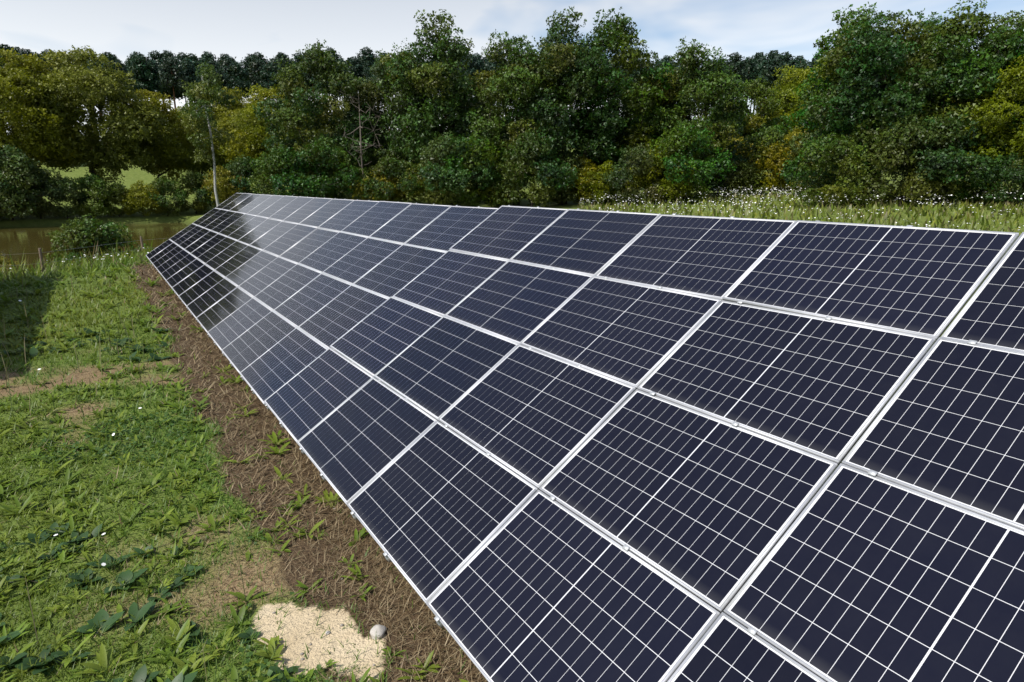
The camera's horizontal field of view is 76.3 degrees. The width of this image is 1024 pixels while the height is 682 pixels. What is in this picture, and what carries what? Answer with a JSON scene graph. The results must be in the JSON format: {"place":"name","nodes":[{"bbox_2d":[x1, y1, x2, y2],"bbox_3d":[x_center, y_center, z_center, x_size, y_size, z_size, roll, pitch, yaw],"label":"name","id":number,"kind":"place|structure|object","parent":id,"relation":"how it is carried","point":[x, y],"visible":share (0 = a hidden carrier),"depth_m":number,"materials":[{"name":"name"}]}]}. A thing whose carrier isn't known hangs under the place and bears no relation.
{"place":"outdoors","nodes":[
{"label":"outdoors","id":0,"kind":"place"},
{"bbox_2d":[0,223,187,273],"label":"pond","id":1,"kind":"structure","parent":0,"point":[15,242],"depth_m":57.65,"materials":[{"name":"brown liquid"}]},
{"bbox_2d":[0,135,1023,681],"bbox_3d":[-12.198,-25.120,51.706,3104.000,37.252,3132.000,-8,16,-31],"label":"ground","id":2,"kind":"structure","parent":0,"point":[298,633],"depth_m":6.68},
{"bbox_2d":[0,142,58,219],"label":"bush","id":3,"kind":"object","parent":2,"relation":"on","point":[14,167],"visible":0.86,"depth_m":70.91,"materials":[{"name":"green plant"}]},
{"bbox_2d":[1,163,70,218],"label":"bush","id":4,"kind":"object","parent":2,"relation":"on","point":[48,188],"visible":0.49,"depth_m":73.42,"materials":[{"name":"green plant"}]},
{"bbox_2d":[0,47,89,177],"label":"willow tree","id":5,"kind":"object","parent":2,"relation":"on","point":[13,99],"visible":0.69,"depth_m":74.55,"materials":[{"name":"green plant"}]},
{"bbox_2d":[40,175,94,217],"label":"bush","id":6,"kind":"object","parent":2,"relation":"on","point":[69,208],"visible":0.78,"depth_m":75.06,"materials":[{"name":"green plant"}]},
{"bbox_2d":[17,45,169,202],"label":"willow tree","id":7,"kind":"object","parent":2,"relation":"on","point":[100,86],"visible":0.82,"depth_m":79.50,"materials":[{"name":"green plant"}]},
{"bbox_2d":[68,172,118,217],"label":"bush","id":8,"kind":"object","parent":2,"relation":"on","point":[92,183],"visible":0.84,"depth_m":76.36,"materials":[{"name":"green plant"}]},
{"bbox_2d":[44,213,150,264],"bbox_3d":[-23.443,-4.649,37.551,5.688,5.404,5.434,13,18,42],"label":"bush","id":9,"kind":"object","parent":2,"relation":"on","point":[87,234],"visible":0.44,"depth_m":36.67,"materials":[{"name":"green plant"}]},
{"bbox_2d":[118,180,158,216],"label":"bush","id":10,"kind":"object","parent":2,"relation":"on","point":[138,190],"visible":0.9,"depth_m":79.16,"materials":[{"name":"green plant"}]},
{"bbox_2d":[125,55,158,141],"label":"pine tree","id":11,"kind":"object","parent":2,"relation":"on","point":[139,65],"visible":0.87,"depth_m":167.56,"materials":[{"name":"green plant"}]},
{"bbox_2d":[116,88,203,209],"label":"willow tree","id":12,"kind":"object","parent":2,"relation":"on","point":[165,149],"visible":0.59,"depth_m":86.96,"materials":[{"name":"green plant"}]},
{"bbox_2d":[144,176,189,215],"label":"bush","id":13,"kind":"object","parent":2,"relation":"on","point":[162,185],"visible":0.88,"depth_m":81.20,"materials":[{"name":"green plant"}]},
{"bbox_2d":[155,55,190,107],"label":"pine tree","id":14,"kind":"object","parent":2,"relation":"on","point":[171,78],"visible":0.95,"depth_m":169.63,"materials":[{"name":"green plant"}]},
{"bbox_2d":[146,106,232,204],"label":"willow tree","id":15,"kind":"object","parent":2,"relation":"on","point":[196,167],"visible":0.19,"depth_m":95.66,"materials":[{"name":"green plant"}]},
{"bbox_2d":[170,169,220,213],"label":"bush","id":16,"kind":"object","parent":2,"relation":"on","point":[192,181],"visible":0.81,"depth_m":84.31,"materials":[{"name":"green plant"}]},
{"bbox_2d":[176,62,239,205],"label":"birch tree","id":17,"kind":"object","parent":2,"relation":"on","point":[201,94],"visible":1,"depth_m":71.10,"materials":[{"name":"green plant"}]},
{"bbox_2d":[201,165,246,207],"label":"bush","id":18,"kind":"object","parent":2,"relation":"on","point":[224,190],"visible":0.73,"depth_m":83.95,"materials":[{"name":"green plant"}]},
{"bbox_2d":[199,108,257,177],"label":"willow tree","id":19,"kind":"object","parent":2,"relation":"on","point":[224,122],"visible":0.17,"depth_m":93.89,"materials":[{"name":"green plant"}]},
{"bbox_2d":[0,254,487,681],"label":"bare soil","id":20,"kind":"structure","parent":2,"relation":"on","point":[389,582],"depth_m":6.74,"materials":[{"name":"soil"}]},
{"bbox_2d":[221,154,281,197],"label":"bush","id":21,"kind":"object","parent":2,"relation":"on","point":[243,167],"visible":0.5,"depth_m":85.13,"materials":[{"name":"green plant"}]},
{"bbox_2d":[220,84,324,190],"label":"willow tree","id":22,"kind":"object","parent":2,"relation":"on","point":[252,135],"visible":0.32,"depth_m":86.93,"materials":[{"name":"green plant"}]},
{"bbox_2d":[246,144,334,197],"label":"bush","id":23,"kind":"object","parent":2,"relation":"on","point":[282,158],"visible":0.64,"depth_m":60.92,"materials":[{"name":"green plant"}]},
{"bbox_2d":[146,195,479,394],"bbox_3d":[-7.761,-2.780,18.996,4.683,0.251,22.878,-42,30,-18],"label":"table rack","id":24,"kind":"object","parent":2,"relation":"on","point":[255,298],"visible":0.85,"depth_m":13.44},
{"bbox_2d":[178,270,224,305],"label":"solar panel","id":25,"kind":"object","parent":24,"relation":"on","point":[200,287],"visible":1,"depth_m":16.94,"materials":[{"name":"glass"}]},
{"bbox_2d":[186,278,237,317],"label":"solar panel","id":26,"kind":"object","parent":24,"relation":"on","point":[209,298],"visible":1,"depth_m":15.50,"materials":[{"name":"glass"}]},
{"bbox_2d":[196,287,251,331],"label":"solar panel","id":27,"kind":"object","parent":24,"relation":"on","point":[211,317],"visible":1,"depth_m":14.08,"materials":[{"name":"glass"}]},
{"bbox_2d":[214,245,261,277],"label":"solar panel","id":28,"kind":"object","parent":24,"relation":"on","point":[236,261],"visible":0.99,"depth_m":17.27,"materials":[{"name":"glass"}]},
{"bbox_2d":[207,297,272,350],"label":"solar panel","id":29,"kind":"object","parent":24,"relation":"on","point":[237,323],"visible":1,"depth_m":12.61,"materials":[{"name":"glass"}]},
{"bbox_2d":[226,250,278,285],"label":"solar panel","id":30,"kind":"object","parent":24,"relation":"on","point":[250,268],"visible":1,"depth_m":15.85,"materials":[{"name":"glass"}]},
{"bbox_2d":[222,311,296,373],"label":"solar panel","id":31,"kind":"object","parent":24,"relation":"on","point":[257,341],"visible":0.99,"depth_m":11.17,"materials":[{"name":"glass"}]},
{"bbox_2d":[238,257,296,296],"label":"solar panel","id":32,"kind":"object","parent":24,"relation":"on","point":[265,277],"visible":0.98,"depth_m":14.44,"materials":[{"name":"glass"}]},
{"bbox_2d":[240,328,326,404],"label":"solar panel","id":33,"kind":"object","parent":24,"relation":"on","point":[280,364],"visible":0.96,"depth_m":9.79,"materials":[{"name":"glass"}]},
{"bbox_2d":[254,264,320,309],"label":"solar panel","id":34,"kind":"object","parent":24,"relation":"on","point":[279,291],"visible":1,"depth_m":12.98,"materials":[{"name":"glass"}]},
{"bbox_2d":[263,224,316,255],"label":"solar panel","id":35,"kind":"object","parent":24,"relation":"on","point":[287,240],"visible":0.98,"depth_m":16.23,"materials":[{"name":"glass"}]},
{"bbox_2d":[279,227,339,263],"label":"solar panel","id":36,"kind":"object","parent":24,"relation":"on","point":[306,246],"visible":0.99,"depth_m":14.76,"materials":[{"name":"glass"}]},
{"bbox_2d":[273,273,350,328],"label":"solar panel","id":37,"kind":"object","parent":24,"relation":"on","point":[308,300],"visible":0.98,"depth_m":11.54,"materials":[{"name":"glass"}]},
{"bbox_2d":[298,199,353,226],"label":"solar panel","id":38,"kind":"object","parent":24,"relation":"on","point":[324,213],"visible":1,"depth_m":16.57,"materials":[{"name":"glass"}]},
{"bbox_2d":[299,232,367,272],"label":"solar panel","id":39,"kind":"object","parent":24,"relation":"on","point":[331,252],"visible":0.99,"depth_m":13.31,"materials":[{"name":"glass"}]},
{"bbox_2d":[298,284,388,348],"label":"solar panel","id":40,"kind":"object","parent":24,"relation":"on","point":[338,317],"visible":0.94,"depth_m":10.13,"materials":[{"name":"glass"}]},
{"bbox_2d":[318,200,378,231],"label":"solar panel","id":41,"kind":"object","parent":24,"relation":"on","point":[346,216],"visible":0.99,"depth_m":15.13,"materials":[{"name":"glass"}]},
{"bbox_2d":[323,238,401,283],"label":"solar panel","id":42,"kind":"object","parent":24,"relation":"on","point":[359,261],"visible":0.98,"depth_m":11.90,"materials":[{"name":"glass"}]},
{"bbox_2d":[341,202,411,237],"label":"solar panel","id":43,"kind":"object","parent":24,"relation":"on","point":[373,220],"visible":0.98,"depth_m":13.67,"materials":[{"name":"glass"}]},
{"bbox_2d":[353,244,445,297],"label":"solar panel","id":44,"kind":"object","parent":24,"relation":"on","point":[396,270],"visible":0.94,"depth_m":10.48,"materials":[{"name":"glass"}]},
{"bbox_2d":[369,203,450,243],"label":"solar panel","id":45,"kind":"object","parent":24,"relation":"on","point":[407,223],"visible":0.99,"depth_m":12.25,"materials":[{"name":"glass"}]},
{"bbox_2d":[404,205,498,251],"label":"solar panel","id":46,"kind":"object","parent":24,"relation":"on","point":[448,228],"visible":0.94,"depth_m":10.83,"materials":[{"name":"glass"}]},
{"bbox_2d":[252,39,380,193],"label":"tree","id":47,"kind":"object","parent":2,"relation":"on","point":[290,82],"visible":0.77,"depth_m":69.43,"materials":[{"name":"green plant"}]},
{"bbox_2d":[281,139,361,198],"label":"bush","id":48,"kind":"object","parent":2,"relation":"on","point":[318,156],"visible":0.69,"depth_m":62.58,"materials":[{"name":"green plant"}]},
{"bbox_2d":[333,49,439,178],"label":"tree","id":49,"kind":"object","parent":2,"relation":"on","point":[373,96],"visible":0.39,"depth_m":72.61,"materials":[{"name":"green plant"}]},
{"bbox_2d":[360,153,422,202],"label":"bush","id":50,"kind":"object","parent":2,"relation":"on","point":[392,165],"visible":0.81,"depth_m":62.90,"materials":[{"name":"green plant"}]},
{"bbox_2d":[376,9,487,169],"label":"tree","id":51,"kind":"object","parent":2,"relation":"on","point":[427,76],"visible":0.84,"depth_m":67.93,"materials":[{"name":"green plant"}]},
{"bbox_2d":[414,131,500,205],"bbox_3d":[-5.365,-16.446,64.012,8.218,8.173,8.603,-3,14,-12],"label":"bush","id":52,"kind":"object","parent":2,"relation":"on","point":[443,147],"visible":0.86,"depth_m":62.70,"materials":[{"name":"green plant"}]},
{"bbox_2d":[429,130,510,207],"bbox_3d":[-4.194,-16.642,64.397,8.635,8.203,8.249,1,14,3],"label":"bush","id":53,"kind":"object","parent":2,"relation":"on","point":[484,148],"visible":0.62,"depth_m":63.49,"materials":[{"name":"green plant"}]},
{"bbox_2d":[0,190,1023,681],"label":"meadow grass","id":54,"kind":"structure","parent":2,"relation":"on","point":[102,618],"depth_m":7.56,"materials":[{"name":"plant"}]},
{"bbox_2d":[7,182,1023,565],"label":"wild flowers","id":55,"kind":"object","parent":2,"relation":"on","point":[721,212],"visible":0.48,"depth_m":45.55,"materials":[{"name":"white plant"}]},
{"bbox_2d":[465,29,578,204],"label":"tree","id":56,"kind":"object","parent":2,"relation":"on","point":[501,89],"visible":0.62,"depth_m":66.49,"materials":[{"name":"green plant"}]},
{"bbox_2d":[489,128,579,206],"bbox_3d":[2.530,-16.977,65.082,8.591,8.162,8.207,3,14,14],"label":"bush","id":57,"kind":"object","parent":2,"relation":"on","point":[529,151],"visible":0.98,"depth_m":63.16,"materials":[{"name":"green plant"}]},
{"bbox_2d":[539,149,586,204],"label":"bush","id":58,"kind":"object","parent":2,"relation":"on","point":[569,158],"visible":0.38,"depth_m":66.80,"materials":[{"name":"green plant"}]},
{"bbox_2d":[502,6,628,203],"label":"tree","id":59,"kind":"object","parent":2,"relation":"on","point":[561,55],"visible":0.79,"depth_m":65.59,"materials":[{"name":"green plant"}]},
{"bbox_2d":[557,154,606,203],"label":"bush","id":60,"kind":"object","parent":2,"relation":"on","point":[586,168],"visible":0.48,"depth_m":66.80,"materials":[{"name":"green plant"}]},
{"bbox_2d":[265,205,912,627],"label":"clamps","id":61,"kind":"object","parent":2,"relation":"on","point":[437,617],"visible":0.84,"depth_m":5.56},
{"bbox_2d":[264,347,372,441],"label":"solar panel","id":62,"kind":"object","parent":61,"relation":"in","point":[311,395],"visible":0.97,"depth_m":8.29,"materials":[{"name":"glass"}]},
{"bbox_2d":[297,377,436,503],"bbox_3d":[-1.599,0.978,6.937,1.146,0.032,1.734,-43,31,-17],"label":"solar panel","id":63,"kind":"object","parent":61,"relation":"in","point":[361,438],"visible":1,"depth_m":6.82,"materials":[{"name":"glass"}]},
{"bbox_2d":[330,296,443,376],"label":"solar panel","id":64,"kind":"object","parent":61,"relation":"in","point":[376,341],"visible":1,"depth_m":8.62,"materials":[{"name":"glass"}]},
{"bbox_2d":[346,420,537,602],"bbox_3d":[-0.666,1.327,5.507,1.146,0.031,1.734,-42,30,-18],"label":"solar panel","id":65,"kind":"object","parent":61,"relation":"in","point":[435,506],"visible":1,"depth_m":5.36,"materials":[{"name":"glass"}]},
{"bbox_2d":[374,317,517,420],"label":"solar panel","id":66,"kind":"object","parent":61,"relation":"in","point":[439,368],"visible":0.97,"depth_m":7.19,"materials":[{"name":"glass"}]},
{"bbox_2d":[392,250,507,316],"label":"solar panel","id":67,"kind":"object","parent":61,"relation":"in","point":[446,283],"visible":0.99,"depth_m":8.98,"materials":[{"name":"glass"}]},
{"bbox_2d":[449,206,567,260],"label":"solar panel","id":68,"kind":"object","parent":61,"relation":"attached to","point":[508,233],"visible":1,"depth_m":9.33,"materials":[{"name":"glass"}]},
{"bbox_2d":[445,261,593,343],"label":"solar panel","id":69,"kind":"object","parent":61,"relation":"in","point":[515,302],"visible":0.99,"depth_m":7.52,"materials":[{"name":"glass"}]},
{"bbox_2d":[438,343,633,489],"bbox_3d":[0.142,0.580,5.852,1.146,0.031,1.734,-43,31,-17],"label":"solar panel","id":70,"kind":"object","parent":61,"relation":"in","point":[534,417],"visible":1,"depth_m":5.72,"materials":[{"name":"glass"}]},
{"bbox_2d":[426,489,719,681],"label":"solar panel","id":71,"kind":"object","parent":61,"relation":"in","point":[539,586],"visible":0.98,"depth_m":4.03,"materials":[{"name":"glass"}]},
{"bbox_2d":[510,209,660,276],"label":"solar panel","id":72,"kind":"object","parent":61,"relation":"in","point":[589,242],"visible":1,"depth_m":7.88,"materials":[{"name":"glass"}]},
{"bbox_2d":[522,277,721,386],"bbox_3d":[0.963,-0.149,6.209,1.146,0.032,1.734,-42,30,-18],"label":"solar panel","id":73,"kind":"object","parent":61,"relation":"in","point":[634,335],"visible":0.97,"depth_m":6.07,"materials":[{"name":"glass"}]},
{"bbox_2d":[538,386,837,612],"bbox_3d":[1.072,0.925,4.420,1.146,0.032,1.734,-43,31,-17],"label":"solar panel","id":74,"kind":"object","parent":61,"relation":"in","point":[706,507],"visible":1,"depth_m":4.23,"materials":[{"name":"glass"}]},
{"bbox_2d":[595,214,796,300],"bbox_3d":[1.772,-0.897,6.553,1.146,0.032,1.734,-42,30,-18],"label":"solar panel","id":75,"kind":"object","parent":61,"relation":"in","point":[714,257],"visible":1,"depth_m":6.43,"materials":[{"name":"glass"}]},
{"bbox_2d":[638,301,935,464],"bbox_3d":[1.892,0.195,4.776,1.146,0.031,1.734,-42,30,-18],"label":"solar panel","id":76,"kind":"object","parent":61,"relation":"in","point":[825,388],"visible":0.99,"depth_m":4.60,"materials":[{"name":"glass"}]},
{"bbox_2d":[722,221,1018,339],"bbox_3d":[2.700,-0.554,5.120,1.146,0.032,1.734,-42,31,-18],"label":"solar panel","id":77,"kind":"object","parent":61,"relation":"in","point":[922,281],"visible":0.98,"depth_m":4.96,"materials":[{"name":"glass"}]},
{"bbox_2d":[577,160,630,204],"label":"bush","id":78,"kind":"object","parent":2,"relation":"on","point":[602,190],"visible":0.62,"depth_m":65.43,"materials":[{"name":"green plant"}]},
{"bbox_2d":[550,7,677,200],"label":"tree","id":79,"kind":"object","parent":2,"relation":"on","point":[614,36],"visible":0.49,"depth_m":67.56,"materials":[{"name":"green plant"}]},
{"bbox_2d":[600,142,666,204],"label":"bush","id":80,"kind":"object","parent":2,"relation":"on","point":[634,159],"visible":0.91,"depth_m":62.35,"materials":[{"name":"green plant"}]},
{"bbox_2d":[604,69,707,182],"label":"tree","id":81,"kind":"object","parent":2,"relation":"on","point":[628,115],"visible":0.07,"depth_m":72.62,"materials":[{"name":"green plant"}]},
{"bbox_2d":[625,146,696,203],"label":"bush","id":82,"kind":"object","parent":2,"relation":"on","point":[639,179],"visible":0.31,"depth_m":63.43,"materials":[{"name":"green plant"}]},
{"bbox_2d":[640,123,736,202],"bbox_3d":[17.270,-16.896,62.671,8.118,8.073,8.497,-3,14,-14],"label":"bush","id":83,"kind":"object","parent":2,"relation":"on","point":[685,141],"visible":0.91,"depth_m":61.49,"materials":[{"name":"green plant"}]},
{"bbox_2d":[630,35,751,197],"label":"tree","id":84,"kind":"object","parent":2,"relation":"on","point":[725,90],"visible":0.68,"depth_m":67.00,"materials":[{"name":"green plant"}]},
{"bbox_2d":[689,137,759,196],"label":"bush","id":85,"kind":"object","parent":2,"relation":"on","point":[739,169],"visible":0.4,"depth_m":70.75,"materials":[{"name":"green plant"}]},
{"bbox_2d":[714,76,792,191],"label":"tree","id":86,"kind":"object","parent":2,"relation":"on","point":[760,99],"visible":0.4,"depth_m":80.99,"materials":[{"name":"green plant"}]},
{"bbox_2d":[727,124,792,195],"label":"bush","id":87,"kind":"object","parent":2,"relation":"on","point":[766,137],"visible":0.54,"depth_m":71.02,"materials":[{"name":"green plant"}]},
{"bbox_2d":[754,50,784,87],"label":"pine tree","id":88,"kind":"object","parent":2,"relation":"on","point":[775,62],"visible":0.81,"depth_m":176.07,"materials":[{"name":"green plant"}]},
{"bbox_2d":[746,127,825,195],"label":"bush","id":89,"kind":"object","parent":2,"relation":"on","point":[771,176],"visible":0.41,"depth_m":68.17,"materials":[{"name":"green plant"}]},
{"bbox_2d":[752,64,843,181],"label":"willow tree","id":90,"kind":"object","parent":2,"relation":"on","point":[788,97],"visible":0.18,"depth_m":85.03,"materials":[{"name":"green plant"}]},
{"bbox_2d":[778,125,847,195],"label":"bush","id":91,"kind":"object","parent":2,"relation":"on","point":[805,138],"visible":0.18,"depth_m":64.82,"materials":[{"name":"green plant"}]},
{"bbox_2d":[776,131,873,207],"bbox_3d":[24.473,-13.402,51.702,6.186,6.152,6.475,0,14,-1],"label":"bush","id":92,"kind":"object","parent":2,"relation":"on","point":[829,149],"visible":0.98,"depth_m":50.65,"materials":[{"name":"green plant"}]},
{"bbox_2d":[785,2,911,183],"bbox_3d":[30.407,-21.033,58.522,11.274,17.265,9.577,-7,15,-26],"label":"tree","id":93,"kind":"object","parent":2,"relation":"on","point":[820,84],"visible":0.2,"depth_m":57.91,"materials":[{"name":"green plant"}]},
{"bbox_2d":[747,340,976,634],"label":"clamps","id":94,"kind":"object","parent":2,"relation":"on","point":[751,630],"visible":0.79,"depth_m":3.69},
{"bbox_2d":[668,612,825,681],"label":"solar panel","id":95,"kind":"object","parent":94,"relation":"in","point":[727,648],"visible":1,"depth_m":3.30,"materials":[{"name":"glass"}]},
{"bbox_2d":[724,464,1023,681],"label":"solar panel","id":96,"kind":"object","parent":94,"relation":"in","point":[859,576],"visible":0.99,"depth_m":3.20,"materials":[{"name":"glass"}]},
{"bbox_2d":[841,337,1023,529],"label":"solar panel","id":97,"kind":"object","parent":94,"relation":"in","point":[947,424],"visible":1,"depth_m":3.69,"materials":[{"name":"glass"}]},
{"bbox_2d":[940,231,1023,351],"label":"solar panel","id":98,"kind":"object","parent":94,"relation":"in","point":[990,312],"visible":1,"depth_m":4.18,"materials":[{"name":"glass"}]},
{"bbox_2d":[803,9,974,187],"bbox_3d":[31.055,-18.826,53.398,12.234,15.672,12.521,-9,16,-32],"label":"tree","id":99,"kind":"object","parent":2,"relation":"on","point":[865,51],"visible":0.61,"depth_m":50.78,"materials":[{"name":"green plant"}]},
{"bbox_2d":[853,113,971,205],"bbox_3d":[30.588,-13.639,49.713,7.756,7.369,7.409,9,16,32],"label":"bush","id":100,"kind":"object","parent":2,"relation":"on","point":[911,132],"visible":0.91,"depth_m":48.12,"materials":[{"name":"green plant"}]},
{"bbox_2d":[843,8,989,181],"bbox_3d":[35.437,-20.244,57.069,11.811,15.872,11.027,7,15,27],"label":"tree","id":101,"kind":"object","parent":2,"relation":"on","point":[936,21],"visible":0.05,"depth_m":54.36,"materials":[{"name":"green plant"}]},
{"bbox_2d":[876,0,1023,199],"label":"tree","id":102,"kind":"object","parent":2,"relation":"on","point":[955,35],"visible":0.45,"depth_m":48.57,"materials":[{"name":"green plant"}]},
{"bbox_2d":[885,111,1014,204],"bbox_3d":[33.359,-13.514,48.952,7.372,7.332,7.717,-2,14,-9],"label":"bush","id":103,"kind":"object","parent":2,"relation":"on","point":[950,138],"visible":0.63,"depth_m":47.68,"materials":[{"name":"green plant"}]},
{"bbox_2d":[945,54,1023,204],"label":"willow tree","id":104,"kind":"object","parent":2,"relation":"on","point":[1002,96],"visible":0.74,"depth_m":46.68,"materials":[{"name":"green plant"}]},
{"bbox_2d":[956,10,1023,196],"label":"tree","id":105,"kind":"object","parent":2,"relation":"on","point":[1017,14],"visible":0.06,"depth_m":50.91,"materials":[{"name":"green plant"}]},
{"bbox_2d":[970,151,1023,204],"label":"bush","id":106,"kind":"object","parent":2,"relation":"on","point":[1013,172],"visible":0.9,"depth_m":46.15,"materials":[{"name":"green plant"}]},
{"bbox_2d":[0,0,1023,140],"label":"sky","id":107,"kind":"structure","parent":0,"point":[235,28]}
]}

